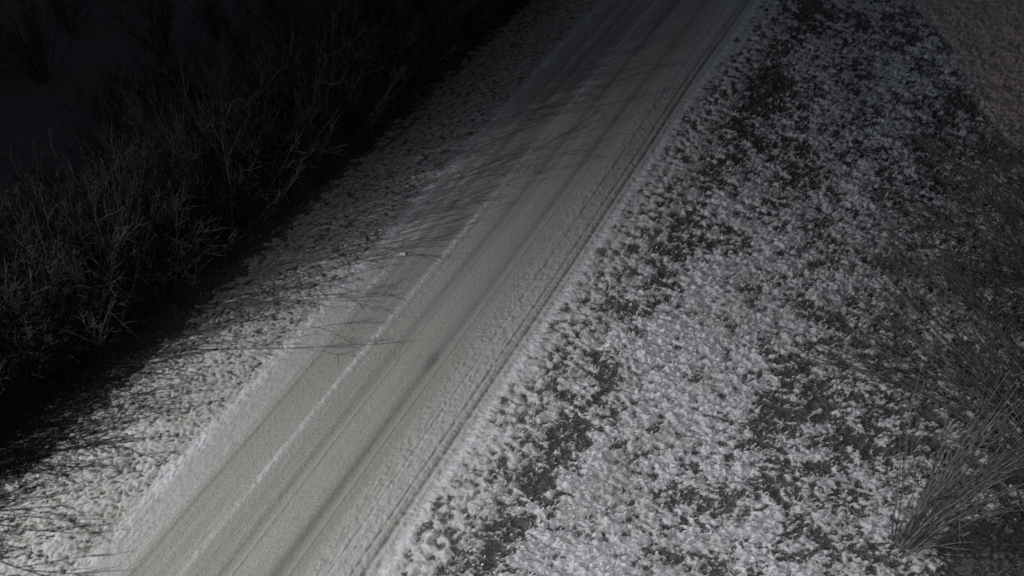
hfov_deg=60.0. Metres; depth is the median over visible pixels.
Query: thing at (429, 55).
leafless shrub
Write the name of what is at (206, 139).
leafless shrub
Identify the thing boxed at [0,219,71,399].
leafless shrub
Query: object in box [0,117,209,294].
leafless shrub
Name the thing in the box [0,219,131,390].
leafless shrub
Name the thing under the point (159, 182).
leafless shrub
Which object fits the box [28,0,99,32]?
leafless shrub
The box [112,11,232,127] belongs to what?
leafless shrub
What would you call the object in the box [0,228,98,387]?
leafless shrub
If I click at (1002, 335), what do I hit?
willow shrub
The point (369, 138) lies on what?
leafless shrub
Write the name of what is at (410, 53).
leafless shrub
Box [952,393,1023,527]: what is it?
willow shrub
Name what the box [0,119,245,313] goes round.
leafless shrub
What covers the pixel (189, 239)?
leafless shrub
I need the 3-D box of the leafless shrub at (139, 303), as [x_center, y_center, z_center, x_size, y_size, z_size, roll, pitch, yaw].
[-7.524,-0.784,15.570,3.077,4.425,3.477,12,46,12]
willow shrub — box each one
[790,132,1023,476]
[849,57,1023,343]
[862,46,1023,352]
[878,357,1023,560]
[945,69,1023,203]
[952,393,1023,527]
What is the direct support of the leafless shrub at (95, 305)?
on the ground at (418, 538)
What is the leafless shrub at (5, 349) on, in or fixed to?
on the ground at (418, 538)
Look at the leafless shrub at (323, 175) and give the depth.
18.46 m
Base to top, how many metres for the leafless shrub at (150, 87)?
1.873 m
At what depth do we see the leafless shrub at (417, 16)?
20.94 m
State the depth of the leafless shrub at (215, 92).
17.48 m
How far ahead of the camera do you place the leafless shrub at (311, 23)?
20.69 m
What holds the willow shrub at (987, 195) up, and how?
on the ground at (418, 538)
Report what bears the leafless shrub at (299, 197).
on the ground at (418, 538)
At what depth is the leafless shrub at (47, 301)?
15.10 m
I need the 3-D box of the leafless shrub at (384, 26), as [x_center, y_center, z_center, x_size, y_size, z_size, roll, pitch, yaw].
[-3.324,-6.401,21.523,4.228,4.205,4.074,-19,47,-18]
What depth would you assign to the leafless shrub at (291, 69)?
19.57 m
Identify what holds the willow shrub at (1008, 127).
on the ground at (418, 538)
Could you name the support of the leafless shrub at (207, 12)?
on the ground at (418, 538)
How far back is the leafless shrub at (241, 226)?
17.46 m
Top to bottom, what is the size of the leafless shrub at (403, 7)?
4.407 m
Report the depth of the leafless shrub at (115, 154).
16.70 m
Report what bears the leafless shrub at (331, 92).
on the ground at (418, 538)
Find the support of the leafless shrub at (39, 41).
on the ground at (418, 538)
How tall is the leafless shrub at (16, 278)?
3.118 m
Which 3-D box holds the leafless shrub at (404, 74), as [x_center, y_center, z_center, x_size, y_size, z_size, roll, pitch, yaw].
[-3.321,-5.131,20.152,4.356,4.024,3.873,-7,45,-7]
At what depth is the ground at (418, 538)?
16.81 m
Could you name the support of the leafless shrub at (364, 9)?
on the ground at (418, 538)
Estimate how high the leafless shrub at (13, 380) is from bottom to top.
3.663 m
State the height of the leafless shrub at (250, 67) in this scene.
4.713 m
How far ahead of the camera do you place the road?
16.22 m
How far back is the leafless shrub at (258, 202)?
17.60 m
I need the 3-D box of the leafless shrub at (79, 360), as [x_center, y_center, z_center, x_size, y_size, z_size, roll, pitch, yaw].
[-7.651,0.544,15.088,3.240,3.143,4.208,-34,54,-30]
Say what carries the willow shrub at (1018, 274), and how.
on the ground at (418, 538)
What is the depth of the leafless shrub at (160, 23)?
21.91 m
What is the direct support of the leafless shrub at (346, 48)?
on the ground at (418, 538)
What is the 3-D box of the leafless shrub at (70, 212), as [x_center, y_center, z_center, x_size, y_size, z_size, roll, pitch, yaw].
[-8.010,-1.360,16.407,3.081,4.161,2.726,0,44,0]
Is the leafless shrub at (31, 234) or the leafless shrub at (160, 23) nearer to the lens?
the leafless shrub at (31, 234)
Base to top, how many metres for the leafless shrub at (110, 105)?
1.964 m
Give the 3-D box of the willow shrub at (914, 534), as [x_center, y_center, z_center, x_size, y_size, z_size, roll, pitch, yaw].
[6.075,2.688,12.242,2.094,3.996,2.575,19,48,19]
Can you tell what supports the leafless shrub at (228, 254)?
on the ground at (418, 538)
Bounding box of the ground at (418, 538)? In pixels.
[0,0,1023,575]
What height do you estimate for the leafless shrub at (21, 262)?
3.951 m
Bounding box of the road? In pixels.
[67,0,744,575]
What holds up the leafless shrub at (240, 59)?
on the ground at (418, 538)
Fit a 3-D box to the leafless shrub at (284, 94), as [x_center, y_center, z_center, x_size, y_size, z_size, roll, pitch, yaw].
[-5.480,-3.146,18.453,3.771,3.888,3.914,-18,47,-18]
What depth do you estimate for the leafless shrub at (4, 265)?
15.84 m
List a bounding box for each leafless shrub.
[0,0,78,82]
[0,73,247,263]
[0,105,259,284]
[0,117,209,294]
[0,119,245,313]
[0,133,186,333]
[0,140,151,357]
[0,151,109,317]
[0,170,209,353]
[0,190,139,379]
[0,196,28,335]
[0,198,63,363]
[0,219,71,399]
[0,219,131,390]
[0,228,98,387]
[0,267,37,362]
[0,271,65,404]
[0,317,59,410]
[1,74,256,257]
[2,132,156,299]
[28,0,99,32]
[39,68,315,288]
[56,58,131,130]
[59,33,282,244]
[94,0,176,55]
[105,45,348,245]
[106,35,191,110]
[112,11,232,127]
[131,38,327,224]
[146,12,351,216]
[147,35,343,203]
[174,45,320,223]
[177,0,274,62]
[180,0,240,39]
[188,0,344,194]
[195,21,423,186]
[197,0,386,173]
[205,0,397,154]
[206,0,386,165]
[235,0,401,135]
[249,0,478,142]
[256,0,466,126]
[257,0,478,129]
[271,0,394,95]
[273,0,435,105]
[276,0,482,102]
[281,0,461,72]
[285,10,452,152]
[286,0,460,96]
[357,0,473,93]
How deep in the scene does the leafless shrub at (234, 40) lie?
22.35 m
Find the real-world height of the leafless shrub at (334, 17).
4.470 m

